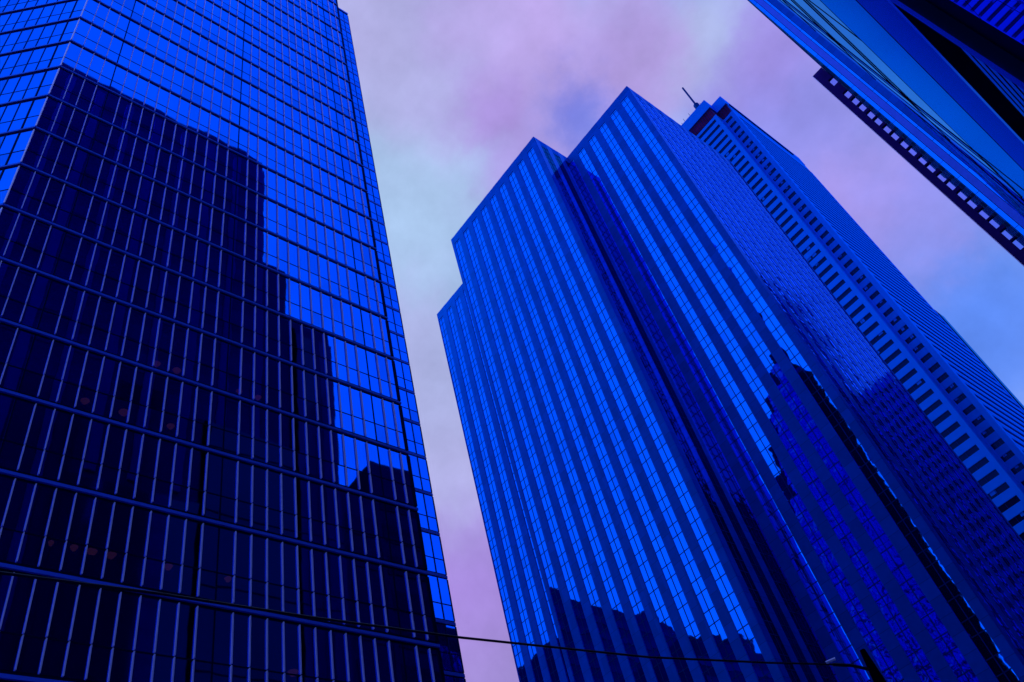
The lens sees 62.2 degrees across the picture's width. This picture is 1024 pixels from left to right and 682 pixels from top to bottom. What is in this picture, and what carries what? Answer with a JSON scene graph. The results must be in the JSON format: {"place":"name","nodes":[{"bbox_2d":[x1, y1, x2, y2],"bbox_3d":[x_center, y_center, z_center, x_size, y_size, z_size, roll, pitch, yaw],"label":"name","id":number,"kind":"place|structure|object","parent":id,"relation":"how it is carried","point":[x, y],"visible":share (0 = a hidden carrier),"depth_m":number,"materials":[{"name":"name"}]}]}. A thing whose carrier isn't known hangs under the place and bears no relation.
{"place":"outdoors","nodes":[
{"label":"outdoors","id":0,"kind":"place"},
{"bbox_2d":[337,0,1023,681],"label":"sky","id":1,"kind":"structure","parent":0,"point":[453,91],"materials":[{"name":"purple"}]},
{"bbox_2d":[437,86,1023,681],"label":"striped office tower","id":2,"kind":"structure","parent":0,"point":[695,422],"depth_m":111.07,"materials":[{"name":"blue glass"}]},
{"bbox_2d":[681,87,1023,540],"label":"marble tower","id":3,"kind":"structure","parent":0,"point":[970,406],"depth_m":257.55,"materials":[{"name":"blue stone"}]},
{"bbox_2d":[778,0,1023,197],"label":"stone office block","id":4,"kind":"structure","parent":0,"point":[952,71],"depth_m":22.36,"materials":[{"name":"blue stone"}]},
{"bbox_2d":[893,94,1023,217],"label":"office block","id":5,"kind":"structure","parent":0,"point":[1015,203],"depth_m":73.01,"materials":[{"name":"blue glass"}]},
{"bbox_2d":[914,111,1023,203],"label":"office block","id":6,"kind":"structure","parent":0,"point":[1003,185],"depth_m":61.39,"materials":[{"name":"blue glass"}]},
{"bbox_2d":[935,310,1023,409],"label":"distant dark tower","id":7,"kind":"structure","parent":0,"point":[984,363],"depth_m":310.09,"materials":[{"name":"metal"}]},
{"bbox_3d":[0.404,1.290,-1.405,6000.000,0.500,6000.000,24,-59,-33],"label":"ground","id":8,"kind":"structure","parent":0,"visible":0},
{"bbox_2d":[0,0,465,681],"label":"mirror glass tower","id":9,"kind":"structure","parent":8,"relation":"on","point":[206,386],"depth_m":43.66,"materials":[{"name":"glass"}]},
{"bbox_2d":[339,11,348,22],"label":"bay window","id":10,"kind":"structure","parent":9,"relation":"in","point":[343,16],"depth_m":143.21,"materials":[{"name":"blue glass"}]},
{"bbox_2d":[340,19,350,32],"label":"bay window","id":11,"kind":"structure","parent":9,"relation":"in","point":[344,25],"depth_m":140.30,"materials":[{"name":"blue glass"}]},
{"bbox_2d":[342,29,352,42],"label":"bay window","id":12,"kind":"structure","parent":9,"relation":"in","point":[346,35],"depth_m":137.44,"materials":[{"name":"blue glass"}]},
{"bbox_2d":[344,39,354,53],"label":"bay window","id":13,"kind":"structure","parent":9,"relation":"in","point":[348,45],"depth_m":134.55,"materials":[{"name":"blue glass"}]},
{"bbox_2d":[345,49,356,63],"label":"bay window","id":14,"kind":"structure","parent":9,"relation":"in","point":[349,55],"depth_m":131.71,"materials":[{"name":"blue glass"}]},
{"bbox_2d":[347,60,358,75],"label":"bay window","id":15,"kind":"structure","parent":9,"relation":"in","point":[352,67],"depth_m":128.84,"materials":[{"name":"blue glass"}]},
{"bbox_2d":[349,72,360,86],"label":"bay window","id":16,"kind":"structure","parent":9,"relation":"in","point":[354,79],"depth_m":125.97,"materials":[{"name":"blue glass"}]},
{"bbox_2d":[351,83,362,99],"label":"bay window","id":17,"kind":"structure","parent":9,"relation":"in","point":[356,91],"depth_m":123.08,"materials":[{"name":"blue glass"}]},
{"bbox_2d":[352,95,364,111],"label":"bay window","id":18,"kind":"structure","parent":9,"relation":"in","point":[358,103],"depth_m":120.21,"materials":[{"name":"blue glass"}]},
{"bbox_2d":[355,109,367,125],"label":"bay window","id":19,"kind":"structure","parent":9,"relation":"in","point":[361,117],"depth_m":117.33,"materials":[{"name":"blue glass"}]},
{"bbox_2d":[357,122,369,139],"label":"bay window","id":20,"kind":"structure","parent":9,"relation":"in","point":[363,131],"depth_m":114.48,"materials":[{"name":"blue glass"}]},
{"bbox_2d":[359,136,372,154],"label":"bay window","id":21,"kind":"structure","parent":9,"relation":"in","point":[365,145],"depth_m":111.65,"materials":[{"name":"blue glass"}]},
{"bbox_2d":[361,151,375,170],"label":"bay window","id":22,"kind":"structure","parent":9,"relation":"in","point":[368,161],"depth_m":108.74,"materials":[{"name":"blue glass"}]},
{"bbox_2d":[364,167,378,187],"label":"bay window","id":23,"kind":"structure","parent":9,"relation":"in","point":[371,177],"depth_m":105.89,"materials":[{"name":"blue glass"}]},
{"bbox_2d":[367,184,381,205],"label":"bay window","id":24,"kind":"structure","parent":9,"relation":"in","point":[373,193],"depth_m":103.00,"materials":[{"name":"blue glass"}]},
{"bbox_2d":[369,201,384,223],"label":"bay window","id":25,"kind":"structure","parent":9,"relation":"in","point":[376,211],"depth_m":100.17,"materials":[{"name":"blue glass"}]},
{"bbox_2d":[372,220,387,243],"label":"bay window","id":26,"kind":"structure","parent":9,"relation":"in","point":[380,233],"depth_m":97.28,"materials":[{"name":"blue glass"}]},
{"bbox_2d":[375,240,391,264],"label":"bay window","id":27,"kind":"structure","parent":9,"relation":"in","point":[383,251],"depth_m":94.43,"materials":[{"name":"blue glass"}]},
{"bbox_2d":[379,261,395,286],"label":"bay window","id":28,"kind":"structure","parent":9,"relation":"in","point":[387,274],"depth_m":91.57,"materials":[{"name":"blue glass"}]},
{"bbox_2d":[382,283,399,309],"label":"bay window","id":29,"kind":"structure","parent":9,"relation":"in","point":[390,294],"depth_m":88.70,"materials":[{"name":"blue glass"}]},
{"bbox_2d":[386,307,404,335],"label":"bay window","id":30,"kind":"structure","parent":9,"relation":"in","point":[394,319],"depth_m":85.80,"materials":[{"name":"blue glass"}]},
{"bbox_2d":[390,333,409,362],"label":"bay window","id":31,"kind":"structure","parent":9,"relation":"in","point":[399,346],"depth_m":82.94,"materials":[{"name":"blue glass"}]},
{"bbox_2d":[394,360,414,391],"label":"bay window","id":32,"kind":"structure","parent":9,"relation":"in","point":[404,376],"depth_m":80.10,"materials":[{"name":"blue glass"}]},
{"bbox_2d":[399,389,419,422],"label":"bay window","id":33,"kind":"structure","parent":9,"relation":"in","point":[409,408],"depth_m":77.22,"materials":[{"name":"blue glass"}]},
{"bbox_2d":[404,421,425,455],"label":"bay window","id":34,"kind":"structure","parent":9,"relation":"in","point":[415,441],"depth_m":74.35,"materials":[{"name":"blue glass"}]},
{"bbox_2d":[409,455,431,492],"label":"bay window","id":35,"kind":"structure","parent":9,"relation":"in","point":[421,477],"depth_m":71.49,"materials":[{"name":"blue glass"}]},
{"bbox_2d":[415,492,438,531],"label":"bay window","id":36,"kind":"structure","parent":9,"relation":"in","point":[426,506],"depth_m":68.61,"materials":[{"name":"blue glass"}]},
{"bbox_2d":[422,532,446,574],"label":"bay window","id":37,"kind":"structure","parent":9,"relation":"in","point":[434,554],"depth_m":65.74,"materials":[{"name":"blue glass"}]},
{"bbox_2d":[428,575,454,621],"bbox_3d":[-5.626,18.870,62.623,2.870,3.518,0.060,24,-59,-33],"label":"bay window","id":38,"kind":"structure","parent":9,"relation":"in","point":[440,590],"depth_m":62.89,"materials":[{"name":"blue glass"}]},
{"bbox_2d":[436,623,463,672],"bbox_3d":[-4.801,21.503,59.756,2.870,3.518,0.060,24,-59,-33],"label":"bay window","id":39,"kind":"structure","parent":9,"relation":"in","point":[450,650],"depth_m":59.93,"materials":[{"name":"blue glass"}]},
{"bbox_2d":[445,676,465,681],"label":"bay window","id":40,"kind":"structure","parent":9,"relation":"in","point":[447,678],"depth_m":58.24,"materials":[{"name":"blue glass"}]},
{"bbox_2d":[748,0,1023,246],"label":"steel clad tower","id":41,"kind":"structure","parent":8,"relation":"on","point":[886,106],"depth_m":131.24,"materials":[{"name":"blue metal"}]},
{"bbox_2d":[812,67,1023,265],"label":"openwork screen wall","id":42,"kind":"structure","parent":8,"relation":"on","point":[824,78],"depth_m":157.64,"materials":[{"name":"metal"}]},
{"bbox_3d":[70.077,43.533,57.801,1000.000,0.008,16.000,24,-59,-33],"label":"road","id":43,"kind":"structure","parent":0,"visible":0},
{"bbox_2d":[825,649,885,681],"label":"lantern post","id":44,"kind":"object","parent":43,"relation":"on","point":[874,672],"visible":1,"depth_m":23.04,"materials":[{"name":"black metal"}]},
{"bbox_2d":[0,571,832,664],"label":"overhead wire","id":45,"kind":"object","parent":44,"relation":"attached to","point":[277,611],"visible":1,"depth_m":16.71,"materials":[{"name":"black metal"}]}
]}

